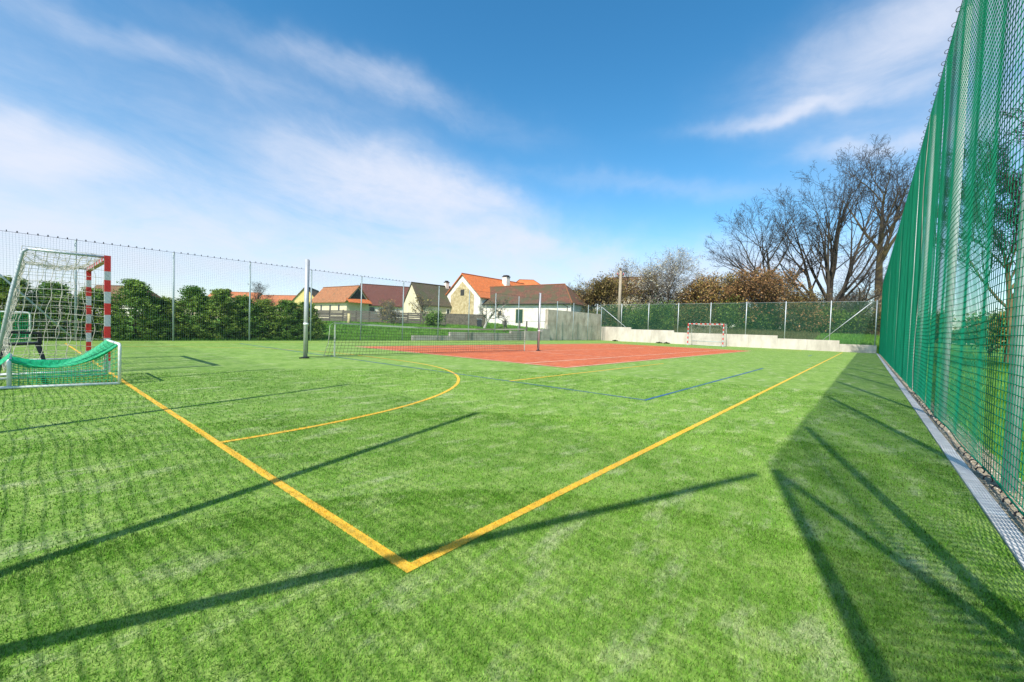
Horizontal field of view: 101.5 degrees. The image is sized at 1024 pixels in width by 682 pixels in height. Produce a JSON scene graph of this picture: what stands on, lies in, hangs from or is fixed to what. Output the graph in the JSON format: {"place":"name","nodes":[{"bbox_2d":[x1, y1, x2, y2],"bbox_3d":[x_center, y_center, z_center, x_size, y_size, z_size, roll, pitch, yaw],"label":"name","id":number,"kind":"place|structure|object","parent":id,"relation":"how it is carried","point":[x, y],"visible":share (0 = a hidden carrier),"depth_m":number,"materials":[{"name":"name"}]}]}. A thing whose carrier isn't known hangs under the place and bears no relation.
{"place":"outdoors","nodes":[
{"label":"outdoors","id":0,"kind":"place"},
{"bbox_2d":[11,328,582,340],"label":"grass","id":1,"kind":"structure","parent":0,"point":[396,337],"depth_m":23.70,"materials":[{"name":"green plant"}]},
{"bbox_2d":[285,319,541,334],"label":"grass","id":2,"kind":"structure","parent":0,"point":[353,328],"depth_m":43.81,"materials":[{"name":"green plant"}]},
{"bbox_2d":[0,340,1023,681],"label":"court turf","id":3,"kind":"structure","parent":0,"point":[852,376],"depth_m":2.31,"materials":[{"name":"green plastic"}]},
{"bbox_2d":[0,311,30,341],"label":"mini goal","id":4,"kind":"object","parent":3,"relation":"on","point":[20,324],"visible":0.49,"depth_m":13.34,"materials":[{"name":"white paint"}]},
{"bbox_2d":[0,330,45,359],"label":"garden chair","id":5,"kind":"object","parent":3,"relation":"on","point":[38,348],"visible":0.62,"depth_m":8.28,"materials":[{"name":"black plastic"}]},
{"bbox_2d":[0,245,110,375],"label":"handball goal","id":6,"kind":"object","parent":3,"relation":"on","point":[104,260],"visible":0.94,"depth_m":7.42,"materials":[{"name":"red paint"}]},
{"bbox_2d":[0,339,121,388],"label":"mini goal","id":7,"kind":"object","parent":3,"relation":"on","point":[104,347],"visible":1,"depth_m":6.07,"materials":[{"name":"green fabric"}]},
{"bbox_2d":[0,229,607,340],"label":"netting fence","id":8,"kind":"object","parent":3,"relation":"on","point":[172,299],"visible":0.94,"depth_m":20.53,"materials":[{"name":"metal"}]},
{"bbox_2d":[299,259,309,358],"bbox_3d":[-5.766,-0.894,11.671,0.210,2.760,0.265,3,2,40],"label":"net pole","id":9,"kind":"object","parent":3,"relation":"on","point":[306,310],"visible":0.99,"depth_m":11.65,"materials":[{"name":"metal"}]},
{"bbox_2d":[308,322,524,356],"bbox_3d":[-2.258,-0.054,15.873,0.060,1.024,10.790,3,2,40],"label":"court net","id":10,"kind":"object","parent":9,"relation":"attached to","point":[404,327],"visible":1,"depth_m":14.16,"materials":[{"name":"fabric"}]},
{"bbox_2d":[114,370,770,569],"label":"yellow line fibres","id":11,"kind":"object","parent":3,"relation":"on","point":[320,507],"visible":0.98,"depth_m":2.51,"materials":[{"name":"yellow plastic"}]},
{"bbox_2d":[65,341,840,572],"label":"yellow court lines","id":12,"kind":"object","parent":3,"relation":"on","point":[303,498],"visible":0.88,"depth_m":2.63,"materials":[{"name":"yellow paint"}]},
{"bbox_2d":[239,343,810,399],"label":"blue court lines","id":13,"kind":"object","parent":3,"relation":"on","point":[571,389],"visible":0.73,"depth_m":8.37,"materials":[{"name":"blue paint"}]},
{"bbox_2d":[687,323,726,346],"bbox_3d":[18.351,-0.588,39.326,3.279,2.098,1.344,3,2,40],"label":"handball goal","id":14,"kind":"object","parent":3,"relation":"on","point":[711,325],"visible":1,"depth_m":39.42,"materials":[{"name":"red paint"}]},
{"bbox_2d":[0,0,1023,343],"label":"sky","id":15,"kind":"structure","parent":0,"point":[420,141],"materials":[{"name":"blue"}]},
{"bbox_2d":[21,316,1023,480],"bbox_3d":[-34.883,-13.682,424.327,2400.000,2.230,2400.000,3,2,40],"label":"ground","id":16,"kind":"structure","parent":0,"point":[958,348],"depth_m":19.20,"materials":[{"name":"green plant"}]},
{"bbox_2d":[0,275,56,339],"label":"hedge shrub","id":17,"kind":"object","parent":16,"relation":"on","point":[4,292],"visible":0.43,"depth_m":15.77,"materials":[{"name":"green plant"}]},
{"bbox_2d":[12,278,99,339],"bbox_3d":[-18.359,-1.172,16.793,2.751,2.697,3.048,0,2,-43],"label":"hedge shrub","id":18,"kind":"object","parent":16,"relation":"on","point":[65,307],"visible":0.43,"depth_m":16.51,"materials":[{"name":"green plant"}]},
{"bbox_2d":[54,286,132,339],"bbox_3d":[-17.772,-1.113,17.819,2.751,2.404,2.871,2,2,12],"label":"hedge shrub","id":19,"kind":"object","parent":16,"relation":"on","point":[96,305],"visible":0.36,"depth_m":17.50,"materials":[{"name":"green plant"}]},
{"bbox_2d":[95,285,159,315],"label":"cottage","id":20,"kind":"structure","parent":16,"relation":"on","point":[114,287],"depth_m":82.21,"materials":[{"name":"tile"}]},
{"bbox_2d":[83,278,176,340],"bbox_3d":[-16.608,-1.362,18.518,2.976,2.888,3.203,3,2,28],"label":"hedge shrub","id":21,"kind":"object","parent":16,"relation":"on","point":[131,297],"visible":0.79,"depth_m":18.17,"materials":[{"name":"green plant"}]},
{"bbox_2d":[130,296,202,340],"bbox_3d":[-16.116,-1.006,19.514,2.792,2.223,2.750,2,2,4],"label":"hedge shrub","id":22,"kind":"object","parent":16,"relation":"on","point":[166,304],"visible":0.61,"depth_m":19.14,"materials":[{"name":"green plant"}]},
{"bbox_2d":[161,285,228,338],"bbox_3d":[-15.639,-1.365,20.398,2.864,2.815,3.150,2,2,19],"label":"hedge shrub","id":23,"kind":"object","parent":16,"relation":"on","point":[198,291],"visible":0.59,"depth_m":20.12,"materials":[{"name":"green plant"}]},
{"bbox_2d":[193,288,252,339],"bbox_3d":[-14.581,-1.299,21.073,2.677,2.776,2.608,0,2,-41],"label":"hedge shrub","id":24,"kind":"object","parent":16,"relation":"on","point":[216,296],"visible":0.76,"depth_m":20.61,"materials":[{"name":"green plant"}]},
{"bbox_2d":[208,290,259,300],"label":"cottage","id":25,"kind":"structure","parent":16,"relation":"on","point":[238,293],"depth_m":98.63,"materials":[{"name":"orange tile"}]},
{"bbox_2d":[211,293,271,340],"bbox_3d":[-14.038,-1.184,21.987,3.048,2.697,2.751,0,2,-40],"label":"hedge shrub","id":26,"kind":"object","parent":16,"relation":"on","point":[254,319],"visible":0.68,"depth_m":21.53,"materials":[{"name":"green plant"}]},
{"bbox_2d":[236,298,285,339],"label":"hedge shrub","id":27,"kind":"object","parent":16,"relation":"on","point":[261,303],"visible":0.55,"depth_m":22.51,"materials":[{"name":"green plant"}]},
{"bbox_2d":[247,281,277,305],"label":"bare tree","id":28,"kind":"object","parent":16,"relation":"on","point":[256,296],"visible":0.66,"depth_m":87.76,"materials":[{"name":"brown plant"}]},
{"bbox_2d":[254,295,295,307],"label":"cottage","id":29,"kind":"structure","parent":16,"relation":"on","point":[275,298],"depth_m":92.55,"materials":[{"name":"orange tile"}]},
{"bbox_2d":[264,299,315,340],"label":"hedge shrub","id":30,"kind":"object","parent":16,"relation":"on","point":[285,311],"visible":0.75,"depth_m":23.01,"materials":[{"name":"green plant"}]},
{"bbox_2d":[294,287,318,304],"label":"cottage","id":31,"kind":"structure","parent":16,"relation":"on","point":[301,297],"depth_m":80.25,"materials":[{"name":"paint"}]},
{"bbox_2d":[283,301,331,339],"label":"hedge shrub","id":32,"kind":"object","parent":16,"relation":"on","point":[315,327],"visible":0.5,"depth_m":24.12,"materials":[{"name":"green plant"}]},
{"bbox_2d":[312,285,370,317],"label":"cottage","id":33,"kind":"structure","parent":16,"relation":"on","point":[325,294],"depth_m":72.28,"materials":[{"name":"beige tile"}]},
{"bbox_2d":[316,309,445,324],"bbox_3d":[-15.479,-2.658,49.945,15.080,1.869,0.190,2,2,-8],"label":"board fence","id":34,"kind":"object","parent":16,"relation":"on","point":[406,316],"visible":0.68,"depth_m":49.60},
{"bbox_2d":[360,283,408,318],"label":"cottage","id":35,"kind":"structure","parent":16,"relation":"on","point":[377,290],"depth_m":76.88,"materials":[{"name":"red tile"}]},
{"bbox_2d":[377,298,401,324],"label":"garden tree","id":36,"kind":"object","parent":16,"relation":"on","point":[389,305],"visible":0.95,"depth_m":49.06,"materials":[{"name":"green plant"}]},
{"bbox_2d":[409,294,430,318],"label":"garden tree","id":37,"kind":"object","parent":16,"relation":"on","point":[418,308],"visible":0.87,"depth_m":51.88,"materials":[{"name":"brown plant"}]},
{"bbox_2d":[402,281,451,318],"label":"cottage","id":38,"kind":"structure","parent":16,"relation":"on","point":[415,291],"depth_m":66.42,"materials":[{"name":"tile"}]},
{"bbox_2d":[421,307,445,325],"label":"bush","id":39,"kind":"object","parent":16,"relation":"on","point":[432,318],"visible":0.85,"depth_m":48.12,"materials":[{"name":"green plant"}]},
{"bbox_2d":[446,313,485,326],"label":"garden wall","id":40,"kind":"structure","parent":16,"relation":"on","point":[455,320],"depth_m":52.97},
{"bbox_2d":[477,319,481,326],"bbox_3d":[-3.999,-2.202,51.500,0.640,1.045,0.770,2,2,0],"label":"wheelie bin","id":41,"kind":"object","parent":16,"relation":"on","point":[479,322],"visible":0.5,"depth_m":51.16,"materials":[{"name":"plastic"}]},
{"bbox_2d":[411,329,549,340],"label":"kerb wall","id":42,"kind":"structure","parent":16,"relation":"on","point":[461,335],"depth_m":33.60,"materials":[{"name":"concrete"}]},
{"bbox_2d":[445,273,524,314],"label":"farmhouse","id":43,"kind":"object","parent":16,"relation":"on","point":[478,284],"visible":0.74,"depth_m":66.53,"materials":[{"name":"orange tile"}]},
{"bbox_2d":[478,297,509,327],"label":"garden tree","id":44,"kind":"object","parent":16,"relation":"on","point":[491,315],"visible":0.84,"depth_m":49.48,"materials":[{"name":"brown plant"}]},
{"bbox_2d":[502,321,544,330],"bbox_3d":[1.431,-1.558,47.270,5.119,1.600,0.773,2,2,-10],"label":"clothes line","id":45,"kind":"object","parent":16,"relation":"on","point":[505,322],"visible":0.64,"depth_m":46.93,"materials":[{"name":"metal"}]},
{"bbox_2d":[517,279,538,284],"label":"farmhouse","id":46,"kind":"object","parent":16,"relation":"on","point":[528,282],"visible":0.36,"depth_m":84.90,"materials":[{"name":"orange tile"}]},
{"bbox_2d":[481,283,595,328],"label":"barn","id":47,"kind":"structure","parent":16,"relation":"on","point":[562,293],"depth_m":60.53,"materials":[{"name":"brown roof tile"},{"name":"white plaster"}]},
{"bbox_2d":[515,309,523,322],"bbox_3d":[1.065,-3.658,60.660,1.400,2.050,0.080,3,2,35],"label":"door","id":48,"kind":"structure","parent":47,"relation":"in","point":[521,314],"depth_m":60.62,"materials":[{"name":"green paint"}]},
{"bbox_2d":[545,309,601,339],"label":"side wall","id":49,"kind":"structure","parent":16,"relation":"on","point":[594,325],"depth_m":43.98,"materials":[{"name":"concrete"}]},
{"bbox_2d":[568,276,591,293],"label":"budding tree","id":50,"kind":"object","parent":16,"relation":"on","point":[578,287],"visible":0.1,"depth_m":66.86,"materials":[{"name":"brown plant"}]},
{"bbox_2d":[572,282,616,312],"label":"budding tree","id":51,"kind":"object","parent":16,"relation":"on","point":[582,294],"visible":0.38,"depth_m":59.13,"materials":[{"name":"brown plant"}]},
{"bbox_2d":[581,271,636,317],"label":"budding tree","id":52,"kind":"object","parent":16,"relation":"on","point":[609,287],"visible":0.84,"depth_m":56.67,"materials":[{"name":"brown plant"}]},
{"bbox_2d":[601,276,657,323],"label":"cottage","id":53,"kind":"structure","parent":16,"relation":"on","point":[627,287],"depth_m":75.48,"materials":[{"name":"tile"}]},
{"bbox_2d":[601,327,876,352],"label":"end wall","id":54,"kind":"structure","parent":16,"relation":"on","point":[628,334],"depth_m":39.91,"materials":[{"name":"concrete"}]},
{"bbox_2d":[597,300,878,344],"bbox_3d":[19.510,-1.832,41.298,25.019,3.942,0.101,3,2,40],"label":"fence","id":55,"kind":"object","parent":54,"relation":"on","point":[707,319],"visible":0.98,"depth_m":38.25,"materials":[{"name":"metal"}]},
{"bbox_2d":[786,292,825,333],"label":"budding tree","id":56,"kind":"object","parent":16,"relation":"on","point":[818,301],"visible":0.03,"depth_m":56.87,"materials":[{"name":"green plant"}]},
{"bbox_2d":[753,135,908,333],"bbox_3d":[39.284,-12.380,51.187,17.378,24.234,14.438,3,2,40],"label":"bare tree","id":57,"kind":"object","parent":16,"relation":"on","point":[830,275],"visible":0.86,"depth_m":50.32,"materials":[{"name":"brown plant"}]},
{"bbox_2d":[808,303,854,333],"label":"undergrowth shrub","id":58,"kind":"object","parent":16,"relation":"on","point":[827,324],"visible":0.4,"depth_m":48.95,"materials":[{"name":"green plant"}]},
{"bbox_2d":[673,307,999,344],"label":"treeline","id":59,"kind":"object","parent":16,"relation":"on","point":[957,334],"visible":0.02,"depth_m":75.26,"materials":[{"name":"green plant"}]},
{"bbox_2d":[821,291,879,333],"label":"budding tree","id":60,"kind":"object","parent":16,"relation":"on","point":[852,310],"visible":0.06,"depth_m":54.15,"materials":[{"name":"brown plant"}]},
{"bbox_2d":[839,303,869,334],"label":"undergrowth shrub","id":61,"kind":"object","parent":16,"relation":"on","point":[854,326],"visible":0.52,"depth_m":49.34,"materials":[{"name":"green plant"}]},
{"bbox_2d":[823,253,887,333],"bbox_3d":[41.207,-5.375,48.887,9.698,10.355,6.407,2,2,3],"label":"bare tree","id":62,"kind":"object","parent":16,"relation":"on","point":[867,282],"visible":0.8,"depth_m":48.81,"materials":[{"name":"brown plant"}]},
{"bbox_2d":[832,284,881,331],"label":"budding tree","id":63,"kind":"object","parent":16,"relation":"on","point":[851,298],"visible":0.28,"depth_m":52.94,"materials":[{"name":"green plant"}]},
{"bbox_2d":[847,310,880,335],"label":"undergrowth shrub","id":64,"kind":"object","parent":16,"relation":"on","point":[874,320],"visible":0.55,"depth_m":49.12,"materials":[{"name":"green plant"}]},
{"bbox_2d":[819,136,966,335],"bbox_3d":[48.295,-13.496,53.448,15.746,27.051,10.248,3,2,40],"label":"bare tree","id":65,"kind":"object","parent":16,"relation":"on","point":[883,253],"visible":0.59,"depth_m":53.80,"materials":[{"name":"brown plant"}]},
{"bbox_2d":[815,332,985,357],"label":"grass","id":66,"kind":"structure","parent":16,"relation":"on","point":[856,342],"depth_m":39.86,"materials":[{"name":"green plant"}]},
{"bbox_2d":[917,310,955,341],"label":"undergrowth shrub","id":67,"kind":"object","parent":16,"relation":"on","point":[939,327],"visible":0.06,"depth_m":37.52,"materials":[{"name":"green plant"}]},
{"bbox_2d":[876,353,1023,569],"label":"concrete kerb","id":68,"kind":"structure","parent":16,"relation":"on","point":[1009,533],"depth_m":2.86,"materials":[{"name":"grey concrete"}]},
{"bbox_2d":[879,354,1023,535],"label":"soil strip","id":69,"kind":"object","parent":16,"relation":"on","point":[1017,522],"depth_m":3.49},
{"bbox_2d":[879,0,1023,518],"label":"netting fence","id":70,"kind":"object","parent":69,"relation":"on","point":[902,344],"visible":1,"depth_m":4.66,"materials":[{"name":"metal"}]},
{"bbox_2d":[883,359,1023,528],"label":"pebbles","id":71,"kind":"object","parent":69,"relation":"on","point":[975,461],"visible":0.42,"depth_m":3.55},
{"bbox_2d":[887,131,1021,363],"bbox_3d":[28.223,-5.166,23.449,9.472,13.568,6.815,2,2,8],"label":"bare tree","id":72,"kind":"object","parent":16,"relation":"on","point":[1011,250],"visible":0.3,"depth_m":23.26,"materials":[{"name":"brown plant"}]},
{"bbox_2d":[958,308,1006,356],"bbox_3d":[38.998,-0.679,33.869,4.919,4.566,4.997,3,2,40],"label":"undergrowth shrub","id":73,"kind":"object","parent":16,"relation":"on","point":[1002,337],"visible":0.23,"depth_m":33.38,"materials":[{"name":"green plant"}]},
{"bbox_2d":[1001,98,1023,211],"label":"bare tree","id":74,"kind":"object","parent":16,"relation":"on","point":[1020,173],"visible":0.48,"depth_m":16.10,"materials":[{"name":"brown plant"}]},
{"bbox_2d":[357,343,744,367],"bbox_3d":[4.973,0.471,24.014,11.070,0.001,23.900,3,2,40],"label":"tennis court","id":75,"kind":"object","parent":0,"point":[603,352],"visible":1,"depth_m":18.71,"materials":[{"name":"red"}]},
{"bbox_2d":[536,293,540,350],"bbox_3d":[1.314,-0.908,20.018,0.210,2.760,0.265,3,2,40],"label":"net pole","id":76,"kind":"object","parent":75,"relation":"on","point":[539,315],"visible":1,"depth_m":19.95,"materials":[{"name":"grey metal"}]},
{"bbox_2d":[356,343,743,367],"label":"white tennis lines","id":77,"kind":"object","parent":75,"relation":"on","point":[570,354],"visible":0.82,"depth_m":17.41,"materials":[{"name":"white paint"}]},
{"bbox_2d":[635,327,821,339],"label":"woodland floor","id":78,"kind":"structure","parent":0,"point":[707,331],"depth_m":48.46,"materials":[{"name":"brown plant"}]},
{"bbox_2d":[587,306,615,326],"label":"undergrowth shrub","id":79,"kind":"object","parent":78,"relation":"on","point":[593,312],"visible":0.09,"depth_m":52.71,"materials":[{"name":"green plant"}]},
{"bbox_2d":[597,302,628,326],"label":"undergrowth shrub","id":80,"kind":"object","parent":78,"relation":"on","point":[609,316],"visible":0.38,"depth_m":51.66,"materials":[{"name":"green plant"}]},
{"bbox_2d":[617,268,623,326],"bbox_3d":[12.619,-4.545,49.114,0.772,7.920,0.414,1,2,-23],"label":"utility pole","id":81,"kind":"object","parent":78,"relation":"on","point":[620,287],"visible":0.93,"depth_m":48.96,"materials":[{"name":"concrete"}]},
{"bbox_2d":[612,302,631,326],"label":"undergrowth shrub","id":82,"kind":"object","parent":78,"relation":"on","point":[624,312],"visible":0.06,"depth_m":52.36,"materials":[{"name":"green plant"}]},
{"bbox_2d":[605,257,658,309],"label":"budding tree","id":83,"kind":"object","parent":78,"relation":"on","point":[625,270],"visible":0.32,"depth_m":60.96,"materials":[{"name":"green plant"}]},
{"bbox_2d":[623,295,658,329],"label":"undergrowth shrub","id":84,"kind":"object","parent":78,"relation":"on","point":[642,315],"visible":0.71,"depth_m":48.41,"materials":[{"name":"green plant"}]},
{"bbox_2d":[625,262,692,313],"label":"budding tree","id":85,"kind":"object","parent":78,"relation":"on","point":[653,278],"visible":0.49,"depth_m":56.64,"materials":[{"name":"brown plant"}]},
{"bbox_2d":[644,297,677,329],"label":"undergrowth shrub","id":86,"kind":"object","parent":78,"relation":"on","point":[662,315],"visible":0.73,"depth_m":48.62,"materials":[{"name":"green plant"}]},
{"bbox_2d":[624,245,711,323],"bbox_3d":[20.270,-7.094,54.584,11.389,10.788,11.369,1,2,-34],"label":"budding tree","id":87,"kind":"object","parent":78,"relation":"on","point":[676,267],"visible":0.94,"depth_m":53.24,"materials":[{"name":"brown plant"}]},
{"bbox_2d":[670,302,687,326],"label":"undergrowth shrub","id":88,"kind":"object","parent":78,"relation":"on","point":[676,308],"visible":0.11,"depth_m":52.30,"materials":[{"name":"green plant"}]},
{"bbox_2d":[673,297,716,328],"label":"undergrowth shrub","id":89,"kind":"object","parent":78,"relation":"on","point":[690,316],"visible":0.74,"depth_m":49.66,"materials":[{"name":"green plant"}]},
{"bbox_2d":[671,270,719,309],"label":"budding tree","id":90,"kind":"object","parent":78,"relation":"on","point":[713,276],"visible":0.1,"depth_m":55.06,"materials":[{"name":"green plant"}]},
{"bbox_2d":[677,270,726,325],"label":"budding tree","id":91,"kind":"object","parent":78,"relation":"on","point":[706,289],"visible":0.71,"depth_m":51.59,"materials":[{"name":"brown plant"}]},
{"bbox_2d":[696,304,722,325],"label":"undergrowth shrub","id":92,"kind":"object","parent":78,"relation":"on","point":[713,319],"visible":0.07,"depth_m":52.74,"materials":[{"name":"green plant"}]},
{"bbox_2d":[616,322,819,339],"bbox_3d":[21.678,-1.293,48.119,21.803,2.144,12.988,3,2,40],"label":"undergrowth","id":93,"kind":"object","parent":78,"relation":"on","point":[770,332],"visible":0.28,"depth_m":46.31,"materials":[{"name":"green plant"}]},
{"bbox_2d":[692,266,757,327],"bbox_3d":[27.012,-5.060,53.293,8.733,9.045,9.604,3,2,40],"label":"budding tree","id":94,"kind":"object","parent":78,"relation":"on","point":[731,280],"visible":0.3,"depth_m":51.45,"materials":[{"name":"brown plant"}]},
{"bbox_2d":[706,294,747,329],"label":"undergrowth shrub","id":95,"kind":"object","parent":78,"relation":"on","point":[730,316],"visible":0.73,"depth_m":48.81,"materials":[{"name":"green plant"}]},
{"bbox_2d":[718,275,750,307],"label":"budding tree","id":96,"kind":"object","parent":78,"relation":"on","point":[731,291],"visible":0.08,"depth_m":52.87,"materials":[{"name":"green plant"}]},
{"bbox_2d":[736,306,751,326],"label":"undergrowth shrub","id":97,"kind":"object","parent":78,"relation":"on","point":[744,315],"visible":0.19,"depth_m":52.14,"materials":[{"name":"green plant"}]},
{"bbox_2d":[740,297,780,330],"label":"undergrowth shrub","id":98,"kind":"object","parent":78,"relation":"on","point":[757,319],"visible":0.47,"depth_m":49.21,"materials":[{"name":"green plant"}]},
{"bbox_2d":[760,310,788,331],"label":"undergrowth shrub","id":99,"kind":"object","parent":78,"relation":"on","point":[777,327],"visible":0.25,"depth_m":52.34,"materials":[{"name":"green plant"}]},
{"bbox_2d":[752,270,805,315],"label":"budding tree","id":100,"kind":"object","parent":78,"relation":"on","point":[784,293],"visible":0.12,"depth_m":53.97,"materials":[{"name":"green plant"}]},
{"bbox_2d":[718,263,844,331],"bbox_3d":[30.825,-5.169,48.643,9.700,9.416,11.218,1,2,-39],"label":"budding tree","id":101,"kind":"object","parent":78,"relation":"on","point":[755,289],"visible":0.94,"depth_m":48.30,"materials":[{"name":"brown plant"}]},
{"bbox_2d":[703,186,860,329],"bbox_3d":[32.918,-9.674,53.998,15.649,17.655,13.388,2,2,-2],"label":"bare tree","id":102,"kind":"object","parent":78,"relation":"on","point":[770,244],"visible":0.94,"depth_m":52.69,"materials":[{"name":"brown plant"}]},
{"bbox_2d":[779,305,822,332],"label":"undergrowth shrub","id":103,"kind":"object","parent":78,"relation":"on","point":[792,327],"visible":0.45,"depth_m":48.90,"materials":[{"name":"green plant"}]},
{"bbox_2d":[769,286,833,331],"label":"budding tree","id":104,"kind":"object","parent":78,"relation":"on","point":[809,300],"visible":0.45,"depth_m":51.48,"materials":[{"name":"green plant"}]},
{"bbox_2d":[925,355,1008,403],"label":"grass","id":105,"kind":"structure","parent":0,"point":[956,378],"depth_m":14.32,"materials":[{"name":"green plant"}]},
{"bbox_2d":[925,382,1023,490],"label":"grass","id":106,"kind":"structure","parent":0,"point":[961,387],"depth_m":5.87,"materials":[{"name":"green plant"}]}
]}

